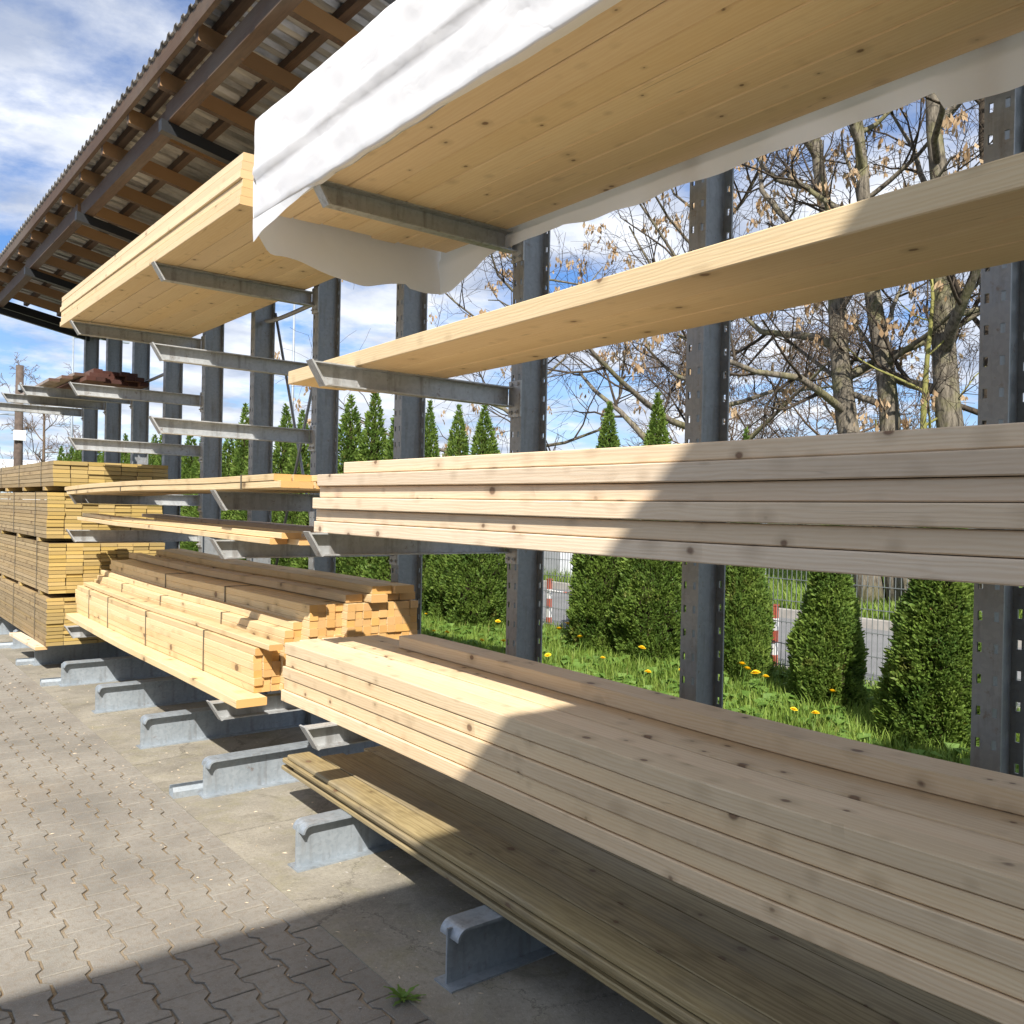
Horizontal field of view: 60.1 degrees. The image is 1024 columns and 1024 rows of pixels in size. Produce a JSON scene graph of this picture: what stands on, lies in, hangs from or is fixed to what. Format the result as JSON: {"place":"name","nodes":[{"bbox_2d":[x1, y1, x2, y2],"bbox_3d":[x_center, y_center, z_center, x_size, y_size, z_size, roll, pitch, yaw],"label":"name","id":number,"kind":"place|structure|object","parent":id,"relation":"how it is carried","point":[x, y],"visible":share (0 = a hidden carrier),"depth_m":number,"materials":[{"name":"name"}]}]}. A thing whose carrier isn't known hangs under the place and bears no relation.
{"place":"outdoors","nodes":[
{"label":"outdoors","id":0,"kind":"place"},
{"bbox_2d":[0,653,434,1023],"bbox_3d":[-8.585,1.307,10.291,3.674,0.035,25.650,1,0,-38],"label":"paving","id":1,"kind":"structure","parent":0,"point":[27,996],"depth_m":3.22,"materials":[{"name":"concrete"}]},
{"bbox_2d":[0,634,662,1023],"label":"concrete strip","id":2,"kind":"object","parent":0,"point":[412,906],"depth_m":3.44,"materials":[{"name":"concrete"}]},
{"bbox_2d":[0,337,98,461],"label":"rack upright","id":3,"kind":"object","parent":2,"relation":"on","point":[89,418],"visible":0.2,"depth_m":11.27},
{"bbox_2d":[0,338,122,634],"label":"rack upright","id":4,"kind":"object","parent":2,"relation":"on","point":[114,354],"visible":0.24,"depth_m":10.39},
{"bbox_2d":[21,368,148,394],"bbox_3d":[-4.865,-1.362,9.791,0.867,0.129,2.884,1,0,-38],"label":"dark timber pile","id":5,"kind":"object","parent":4,"relation":"on","point":[94,376],"visible":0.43,"depth_m":8.87,"materials":[{"name":"brown wood"}]},
{"bbox_2d":[11,342,149,648],"bbox_3d":[-4.473,-0.412,9.236,1.263,3.580,0.120,1,0,-38],"label":"rack upright","id":6,"kind":"object","parent":2,"relation":"on","point":[140,409],"visible":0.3,"depth_m":9.53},
{"bbox_2d":[32,361,182,665],"bbox_3d":[-3.789,-0.395,8.367,1.263,3.580,0.116,1,0,-38],"label":"rack upright","id":7,"kind":"object","parent":2,"relation":"on","point":[173,383],"visible":0.27,"depth_m":8.64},
{"bbox_2d":[9,632,47,649],"bbox_3d":[-4.403,1.170,8.045,0.100,0.028,1.050,1,0,-40],"label":"bearer","id":8,"kind":"object","parent":7,"relation":"on","point":[30,642],"visible":1,"depth_m":7.96,"materials":[{"name":"brown wood"}]},
{"bbox_2d":[0,573,106,645],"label":"decking pack","id":9,"kind":"object","parent":8,"relation":"on","point":[32,613],"visible":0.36,"depth_m":7.89,"materials":[{"name":"brown"}]},
{"bbox_2d":[0,533,164,594],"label":"decking pack","id":10,"kind":"object","parent":9,"relation":"on","point":[54,567],"visible":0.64,"depth_m":7.89,"materials":[{"name":"brown"}]},
{"bbox_2d":[0,492,162,540],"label":"decking pack","id":11,"kind":"object","parent":10,"relation":"on","point":[51,516],"visible":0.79,"depth_m":7.98,"materials":[{"name":"brown"}]},
{"bbox_2d":[0,460,167,491],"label":"decking pack","id":12,"kind":"object","parent":11,"relation":"on","point":[52,476],"visible":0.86,"depth_m":7.99,"materials":[{"name":"brown"}]},
{"bbox_2d":[59,320,223,686],"bbox_3d":[-3.103,-0.379,7.495,1.263,3.580,0.120,1,0,-38],"label":"rack upright","id":13,"kind":"object","parent":2,"relation":"on","point":[208,401],"visible":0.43,"depth_m":7.52,"materials":[{"name":"metal"}]},
{"bbox_2d":[66,613,266,708],"bbox_3d":[-2.534,0.929,6.041,0.160,0.060,4.000,1,0,-38],"label":"board","id":14,"kind":"object","parent":13,"relation":"on","point":[231,694],"visible":0.84,"depth_m":5.26,"materials":[{"name":"wood"}]},
{"bbox_2d":[75,585,280,692],"bbox_3d":[-2.510,0.790,6.178,0.151,0.251,4.008,1,0,-38],"label":"batten bundle","id":15,"kind":"object","parent":14,"relation":"on","point":[250,667],"visible":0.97,"depth_m":5.36,"materials":[{"name":"brown"}]},
{"bbox_2d":[83,582,282,650],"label":"board","id":16,"kind":"object","parent":15,"relation":"on","point":[255,640],"visible":1,"depth_m":5.40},
{"bbox_2d":[88,219,258,325],"bbox_3d":[-2.388,-1.547,5.999,0.139,0.042,3.988,1,0,-38],"label":"board","id":17,"kind":"object","parent":13,"relation":"on","point":[239,237],"visible":0.51,"depth_m":5.44,"materials":[{"name":"brown wood"}]},
{"bbox_2d":[65,474,331,495],"bbox_3d":[-2.085,-0.152,5.727,0.630,0.093,4.236,1,0,-38],"label":"board bundle","id":18,"kind":"object","parent":13,"relation":"on","point":[276,483],"visible":0.88,"depth_m":4.73,"materials":[{"name":"brown"}]},
{"bbox_2d":[125,251,285,330],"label":"board","id":19,"kind":"object","parent":13,"relation":"on","point":[262,261],"visible":0.42,"depth_m":6.22,"materials":[{"name":"brown wood"}]},
{"bbox_2d":[177,271,334,337],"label":"board","id":20,"kind":"object","parent":13,"relation":"on","point":[313,280],"visible":0.41,"depth_m":6.62,"materials":[{"name":"brown wood"}]},
{"bbox_2d":[138,560,417,639],"bbox_3d":[-1.941,0.689,6.396,0.444,0.474,4.012,1,0,-38],"label":"batten bundle","id":21,"kind":"object","parent":13,"relation":"on","point":[394,619],"visible":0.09,"depth_m":4.83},
{"bbox_2d":[129,553,361,602],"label":"board","id":22,"kind":"object","parent":21,"relation":"on","point":[325,592],"visible":1,"depth_m":5.67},
{"bbox_2d":[155,555,387,602],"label":"board","id":23,"kind":"object","parent":21,"relation":"on","point":[373,598],"visible":0.27,"depth_m":5.17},
{"bbox_2d":[156,549,391,593],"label":"board","id":24,"kind":"object","parent":23,"relation":"on","point":[349,584],"visible":1,"depth_m":5.67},
{"bbox_2d":[398,591,414,599],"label":"board","id":25,"kind":"object","parent":21,"relation":"on","point":[405,596],"visible":0.02,"depth_m":4.94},
{"bbox_2d":[170,549,413,593],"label":"board","id":26,"kind":"object","parent":25,"relation":"on","point":[397,588],"visible":0.45,"depth_m":5.58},
{"bbox_2d":[91,302,275,713],"bbox_3d":[-2.420,-0.362,6.626,1.263,3.580,0.116,1,0,-38],"label":"rack upright","id":27,"kind":"object","parent":2,"relation":"on","point":[127,695],"visible":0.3,"depth_m":6.89,"materials":[{"name":"metal"}]},
{"bbox_2d":[136,261,340,749],"bbox_3d":[-1.733,-0.345,5.754,1.263,3.580,0.120,1,0,-38],"label":"rack upright","id":28,"kind":"object","parent":2,"relation":"on","point":[319,436],"visible":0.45,"depth_m":5.82,"materials":[{"name":"metal"}]},
{"bbox_2d":[60,195,252,328],"bbox_3d":[-2.510,-1.548,5.920,0.140,0.042,4.013,1,0,-38],"label":"board","id":29,"kind":"object","parent":28,"relation":"on","point":[233,215],"visible":0.87,"depth_m":5.21,"materials":[{"name":"brown wood"}]},
{"bbox_2d":[61,187,252,320],"bbox_3d":[-2.501,-1.591,5.919,0.140,0.042,4.003,1,0,-38],"label":"board","id":30,"kind":"object","parent":29,"relation":"on","point":[244,191],"visible":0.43,"depth_m":5.14,"materials":[{"name":"brown wood"}]},
{"bbox_2d":[61,178,252,316],"bbox_3d":[-2.501,-1.634,5.929,0.140,0.042,4.020,1,0,-38],"label":"board","id":31,"kind":"object","parent":30,"relation":"on","point":[245,183],"visible":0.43,"depth_m":5.18,"materials":[{"name":"brown wood"}]},
{"bbox_2d":[60,169,252,311],"bbox_3d":[-2.513,-1.677,5.930,0.140,0.042,4.038,1,0,-38],"label":"board","id":32,"kind":"object","parent":31,"relation":"on","point":[229,183],"visible":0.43,"depth_m":5.16,"materials":[{"name":"brown wood"}]},
{"bbox_2d":[62,160,253,305],"bbox_3d":[-2.504,-1.719,5.934,0.140,0.042,4.034,1,0,-38],"label":"board","id":33,"kind":"object","parent":32,"relation":"on","point":[245,165],"visible":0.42,"depth_m":5.10,"materials":[{"name":"brown wood"}]},
{"bbox_2d":[62,152,253,301],"bbox_3d":[-2.501,-1.762,5.936,0.140,0.042,4.036,1,0,-38],"label":"board","id":34,"kind":"object","parent":33,"relation":"on","point":[245,156],"visible":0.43,"depth_m":5.20,"materials":[{"name":"brown wood"}]},
{"bbox_2d":[106,237,266,327],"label":"board","id":35,"kind":"object","parent":28,"relation":"on","point":[250,250],"visible":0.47,"depth_m":6.02,"materials":[{"name":"brown wood"}]},
{"bbox_2d":[142,257,303,332],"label":"board","id":36,"kind":"object","parent":28,"relation":"on","point":[281,267],"visible":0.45,"depth_m":6.34,"materials":[{"name":"brown wood"}]},
{"bbox_2d":[159,264,318,334],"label":"board","id":37,"kind":"object","parent":28,"relation":"on","point":[296,274],"visible":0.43,"depth_m":6.49,"materials":[{"name":"brown wood"}]},
{"bbox_2d":[198,284,427,798],"bbox_3d":[-1.048,-0.328,4.883,1.263,3.580,0.120,1,0,-38],"label":"rack upright","id":38,"kind":"object","parent":2,"relation":"on","point":[239,771],"visible":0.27,"depth_m":4.78,"materials":[{"name":"metal"}]},
{"bbox_2d":[77,517,287,543],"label":"board","id":39,"kind":"object","parent":38,"relation":"on","point":[248,538],"visible":0.81,"depth_m":5.05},
{"bbox_2d":[82,513,301,538],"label":"board","id":40,"kind":"object","parent":39,"relation":"on","point":[251,531],"visible":1,"depth_m":5.00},
{"bbox_2d":[94,570,301,689],"bbox_3d":[-2.387,0.729,6.219,0.109,0.378,4.004,1,0,-38],"label":"batten bundle","id":41,"kind":"object","parent":38,"relation":"on","point":[279,629],"visible":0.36,"depth_m":5.48,"materials":[{"name":"brown"}]},
{"bbox_2d":[110,559,342,639],"bbox_3d":[-2.220,0.684,6.241,0.202,0.474,4.013,1,0,-38],"label":"batten bundle","id":42,"kind":"object","parent":38,"relation":"on","point":[319,618],"visible":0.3,"depth_m":5.29,"materials":[{"name":"brown"}]},
{"bbox_2d":[154,518,312,533],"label":"board","id":43,"kind":"object","parent":38,"relation":"on","point":[240,526],"visible":0.08,"depth_m":6.11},
{"bbox_2d":[142,514,316,532],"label":"board","id":44,"kind":"object","parent":43,"relation":"on","point":[292,527],"visible":0.76,"depth_m":6.06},
{"bbox_2d":[287,181,550,872],"bbox_3d":[-0.363,-0.311,4.012,1.263,3.580,0.120,1,0,-38],"label":"rack upright","id":45,"kind":"object","parent":2,"relation":"on","point":[330,837],"visible":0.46,"depth_m":4.05,"materials":[{"name":"metal"}]},
{"bbox_2d":[0,0,395,340],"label":"canopy roof","id":46,"kind":"structure","parent":45,"relation":"on","point":[211,84],"depth_m":5.80,"materials":[{"name":"brown metal"}]},
{"bbox_2d":[281,764,682,1023],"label":"board","id":47,"kind":"object","parent":45,"relation":"on","point":[650,1008],"visible":0.44,"depth_m":2.80,"materials":[{"name":"wood"}]},
{"bbox_2d":[294,769,687,1023],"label":"board","id":48,"kind":"object","parent":47,"relation":"on","point":[566,946],"visible":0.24,"depth_m":2.80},
{"bbox_2d":[283,757,708,1023],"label":"board","id":49,"kind":"object","parent":48,"relation":"on","point":[668,1004],"visible":0.44,"depth_m":2.72,"materials":[{"name":"wood"}]},
{"bbox_2d":[287,752,777,1023],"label":"board","id":50,"kind":"object","parent":49,"relation":"on","point":[695,995],"visible":1,"depth_m":2.69,"materials":[{"name":"wood"}]},
{"bbox_2d":[321,753,838,1023],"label":"board","id":51,"kind":"object","parent":48,"relation":"on","point":[764,999],"visible":0.81,"depth_m":2.69,"materials":[{"name":"wood"}]},
{"bbox_2d":[348,751,897,1023],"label":"board","id":52,"kind":"object","parent":51,"relation":"on","point":[837,1007],"visible":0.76,"depth_m":2.70,"materials":[{"name":"wood"}]},
{"bbox_2d":[252,0,1023,294],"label":"timber pack","id":53,"kind":"object","parent":45,"relation":"on","point":[522,120],"visible":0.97,"depth_m":3.01,"materials":[{"name":"white wood"}]},
{"bbox_2d":[288,152,1023,386],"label":"plank","id":54,"kind":"object","parent":45,"relation":"on","point":[985,193],"visible":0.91,"depth_m":2.11,"materials":[{"name":"brown wood"}]},
{"bbox_2d":[317,215,1023,390],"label":"plank","id":55,"kind":"object","parent":45,"relation":"on","point":[978,237],"visible":0.43,"depth_m":2.30,"materials":[{"name":"brown wood"}]},
{"bbox_2d":[349,239,1023,392],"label":"plank","id":56,"kind":"object","parent":45,"relation":"on","point":[997,255],"visible":0.42,"depth_m":2.47,"materials":[{"name":"brown wood"}]},
{"bbox_2d":[434,168,733,993],"bbox_3d":[0.321,-0.295,3.143,1.263,3.580,0.116,1,0,-38],"label":"rack upright","id":57,"kind":"object","parent":2,"relation":"on","point":[484,942],"visible":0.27,"depth_m":3.43,"materials":[{"name":"metal"}]},
{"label":"board","id":58,"kind":"object","parent":57,"relation":"on","visible":0},
{"bbox_2d":[364,746,957,1023],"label":"board","id":59,"kind":"object","parent":58,"relation":"on","point":[885,1002],"visible":0.77,"depth_m":2.71,"materials":[{"name":"wood"}]},
{"bbox_2d":[455,779,1000,1023],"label":"board","id":60,"kind":"object","parent":58,"relation":"on","point":[947,1009],"visible":0.19,"depth_m":2.37,"materials":[{"name":"wood"}]},
{"bbox_2d":[970,85,1023,776],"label":"rack upright","id":61,"kind":"object","parent":2,"relation":"on","point":[997,724],"visible":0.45,"depth_m":2.57,"materials":[{"name":"metal"}]},
{"bbox_2d":[0,0,1023,464],"label":"sky","id":62,"kind":"structure","parent":0,"point":[64,64],"materials":[{"name":"blue"}]},
{"bbox_2d":[421,609,1019,772],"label":"lawn","id":63,"kind":"structure","parent":0,"point":[892,744],"depth_m":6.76,"materials":[{"name":"plant"}]},
{"bbox_2d":[220,402,248,539],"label":"thuja","id":64,"kind":"object","parent":63,"relation":"on","point":[237,465],"visible":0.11,"depth_m":17.06,"materials":[{"name":"green"}]},
{"bbox_2d":[271,409,310,567],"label":"thuja","id":65,"kind":"object","parent":63,"relation":"on","point":[292,458],"visible":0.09,"depth_m":15.11,"materials":[{"name":"green"}]},
{"bbox_2d":[303,394,365,573],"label":"thuja","id":66,"kind":"object","parent":63,"relation":"on","point":[348,451],"visible":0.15,"depth_m":13.89,"materials":[{"name":"green"}]},
{"bbox_2d":[338,393,388,576],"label":"thuja","id":67,"kind":"object","parent":63,"relation":"on","point":[372,448],"visible":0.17,"depth_m":13.21,"materials":[{"name":"green"}]},
{"bbox_2d":[360,409,393,580],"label":"thuja","id":68,"kind":"object","parent":63,"relation":"on","point":[377,567],"visible":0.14,"depth_m":12.43,"materials":[{"name":"green"}]},
{"bbox_2d":[421,399,440,613],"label":"thuja","id":69,"kind":"object","parent":63,"relation":"on","point":[431,436],"visible":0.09,"depth_m":12.05,"materials":[{"name":"green"}]},
{"bbox_2d":[423,404,469,620],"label":"thuja","id":70,"kind":"object","parent":63,"relation":"on","point":[458,443],"visible":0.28,"depth_m":11.46,"materials":[{"name":"green"}]},
{"bbox_2d":[438,405,509,626],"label":"thuja","id":71,"kind":"object","parent":63,"relation":"on","point":[482,593],"visible":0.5,"depth_m":10.76,"materials":[{"name":"green"}]},
{"bbox_2d":[563,401,630,651],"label":"thuja","id":72,"kind":"object","parent":63,"relation":"on","point":[589,621],"visible":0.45,"depth_m":9.25,"materials":[{"name":"green"}]},
{"bbox_2d":[605,391,686,661],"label":"thuja","id":73,"kind":"object","parent":63,"relation":"on","point":[645,606],"visible":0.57,"depth_m":8.62,"materials":[{"name":"green"}]},
{"bbox_2d":[719,426,775,680],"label":"thuja","id":74,"kind":"object","parent":63,"relation":"on","point":[750,623],"visible":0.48,"depth_m":7.75,"materials":[{"name":"green"}]},
{"bbox_2d":[539,517,1020,706],"bbox_3d":[1.069,0.704,10.168,0.094,1.565,20.003,1,0,-38],"label":"wire fence","id":75,"kind":"object","parent":63,"relation":"on","point":[777,599],"visible":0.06,"depth_m":8.20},
{"bbox_2d":[784,525,868,706],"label":"thuja","id":76,"kind":"object","parent":63,"relation":"on","point":[825,645],"visible":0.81,"depth_m":6.81,"materials":[{"name":"green"}]},
{"bbox_2d":[869,527,981,747],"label":"thuja","id":77,"kind":"object","parent":63,"relation":"on","point":[923,687],"visible":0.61,"depth_m":5.67,"materials":[{"name":"green"}]},
{"bbox_2d":[543,587,1020,705],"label":"road","id":78,"kind":"structure","parent":0,"point":[781,651],"depth_m":11.17,"materials":[{"name":"asphalt"}]},
{"bbox_2d":[543,568,1022,619],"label":"grass","id":79,"kind":"structure","parent":0,"point":[787,589],"depth_m":14.21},
{"label":"ground","id":80,"kind":"structure","parent":0,"visible":0},
{"bbox_2d":[0,352,98,499],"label":"bare shrub","id":81,"kind":"object","parent":80,"relation":"on","point":[43,449],"visible":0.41,"depth_m":52.00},
{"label":"far lawn","id":82,"kind":"structure","parent":0,"visible":0},
{"bbox_2d":[274,195,747,456],"bbox_3d":[-0.177,-3.538,19.968,9.273,9.964,9.290,1,0,-38],"label":"bare tree","id":83,"kind":"object","parent":82,"relation":"on","point":[505,409],"visible":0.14,"depth_m":20.11,"materials":[{"name":"brown plant"}]},
{"bbox_2d":[603,307,836,522],"bbox_3d":[5.824,-2.635,23.750,6.793,7.544,5.572,1,0,18],"label":"brush tree","id":84,"kind":"object","parent":82,"relation":"on","point":[732,392],"visible":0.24,"depth_m":23.45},
{"bbox_2d":[469,145,972,443],"bbox_3d":[4.019,-4.046,16.446,9.255,11.179,9.356,1,0,6],"label":"bare tree","id":85,"kind":"object","parent":82,"relation":"on","point":[624,385],"visible":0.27,"depth_m":16.24,"materials":[{"name":"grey plant"}]},
{"bbox_2d":[631,98,992,607],"bbox_3d":[5.349,-3.949,13.536,8.302,11.181,6.642,1,0,24],"label":"bare tree","id":86,"kind":"object","parent":82,"relation":"on","point":[843,375],"visible":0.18,"depth_m":13.55,"materials":[{"name":"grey plant"}]},
{"bbox_2d":[729,289,977,525],"bbox_3d":[8.626,-2.342,21.532,5.947,7.109,7.230,1,0,-38],"label":"brush tree","id":87,"kind":"object","parent":82,"relation":"on","point":[802,357],"visible":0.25,"depth_m":21.34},
{"bbox_2d":[734,93,980,587],"bbox_3d":[6.037,-4.375,12.772,6.784,12.064,5.584,1,0,31],"label":"bare tree","id":88,"kind":"object","parent":82,"relation":"on","point":[945,412],"visible":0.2,"depth_m":12.47,"materials":[{"name":"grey plant"}]},
{"bbox_2d":[743,97,989,606],"bbox_3d":[6.024,-3.720,13.387,4.634,10.772,5.816,1,0,-8],"label":"bare tree","id":89,"kind":"object","parent":82,"relation":"on","point":[887,385],"visible":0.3,"depth_m":13.25,"materials":[{"name":"brown plant"}]},
{"bbox_2d":[767,98,991,587],"bbox_3d":[6.864,-3.271,12.932,4.367,9.736,5.169,1,0,-38],"label":"bare tree","id":90,"kind":"object","parent":82,"relation":"on","point":[969,409],"visible":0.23,"depth_m":13.09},
{"bbox_2d":[807,279,987,433],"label":"mossy sapling","id":91,"kind":"object","parent":82,"relation":"on","point":[925,398],"visible":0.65,"depth_m":12.25,"materials":[{"name":"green plant"}]},
{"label":"rack upright","id":92,"kind":"object","parent":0,"visible":0},
{"bbox_2d":[281,689,1023,1023],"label":"board","id":93,"kind":"object","parent":92,"relation":"on","point":[983,1000],"visible":0.68,"depth_m":2.13,"materials":[{"name":"wood"}]},
{"bbox_2d":[284,678,1023,1000],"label":"board","id":94,"kind":"object","parent":93,"relation":"on","point":[995,975],"visible":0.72,"depth_m":2.13,"materials":[{"name":"wood"}]},
{"bbox_2d":[282,666,1023,971],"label":"board","id":95,"kind":"object","parent":94,"relation":"on","point":[981,940],"visible":0.69,"depth_m":2.13,"materials":[{"name":"wood"}]},
{"bbox_2d":[286,655,1023,938],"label":"board","id":96,"kind":"object","parent":95,"relation":"on","point":[988,912],"visible":0.71,"depth_m":2.13,"materials":[{"name":"wood"}]},
{"bbox_2d":[285,641,1023,908],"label":"board","id":97,"kind":"object","parent":96,"relation":"on","point":[982,873],"visible":1,"depth_m":2.16,"materials":[{"name":"wood"}]},
{"bbox_2d":[300,639,1023,861],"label":"board","id":98,"kind":"object","parent":96,"relation":"on","point":[1003,848],"visible":0.45,"depth_m":2.31,"materials":[{"name":"wood"}]},
{"bbox_2d":[322,637,1023,845],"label":"board","id":99,"kind":"object","parent":96,"relation":"on","point":[1000,830],"visible":0.48,"depth_m":2.42,"materials":[{"name":"wood"}]},
{"bbox_2d":[314,521,1023,586],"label":"board","id":100,"kind":"object","parent":92,"relation":"on","point":[981,569],"visible":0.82,"depth_m":2.05,"materials":[{"name":"brown wood"}]},
{"bbox_2d":[316,509,1023,557],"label":"board","id":101,"kind":"object","parent":100,"relation":"on","point":[983,542],"visible":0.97,"depth_m":2.06,"materials":[{"name":"brown wood"}]},
{"bbox_2d":[313,498,1023,529],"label":"board","id":102,"kind":"object","parent":101,"relation":"on","point":[980,515],"visible":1,"depth_m":2.04,"materials":[{"name":"brown wood"}]},
{"bbox_2d":[320,477,1023,502],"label":"board","id":103,"kind":"object","parent":102,"relation":"on","point":[973,490],"visible":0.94,"depth_m":2.06,"materials":[{"name":"brown wood"}]},
{"bbox_2d":[317,448,1023,486],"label":"board","id":104,"kind":"object","parent":103,"relation":"on","point":[1005,462],"visible":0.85,"depth_m":2.05,"materials":[{"name":"brown wood"}]},
{"bbox_2d":[344,422,1023,472],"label":"board","id":105,"kind":"object","parent":104,"relation":"on","point":[994,436],"visible":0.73,"depth_m":2.05,"materials":[{"name":"brown wood"}]},
{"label":"board","id":106,"kind":"object","parent":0,"visible":0},
{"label":"board","id":107,"kind":"object","parent":106,"relation":"on","visible":0},
{"bbox_2d":[361,635,398,645],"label":"board","id":108,"kind":"object","parent":107,"relation":"on","point":[388,640],"visible":0.08,"depth_m":4.34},
{"bbox_2d":[399,634,1023,815],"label":"board","id":109,"kind":"object","parent":108,"relation":"on","point":[981,787],"visible":1,"depth_m":2.54,"materials":[{"name":"wood"}]},
{"bbox_2d":[343,636,1023,826],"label":"board","id":110,"kind":"object","parent":107,"relation":"on","point":[977,810],"visible":0.3,"depth_m":2.51,"materials":[{"name":"wood"}]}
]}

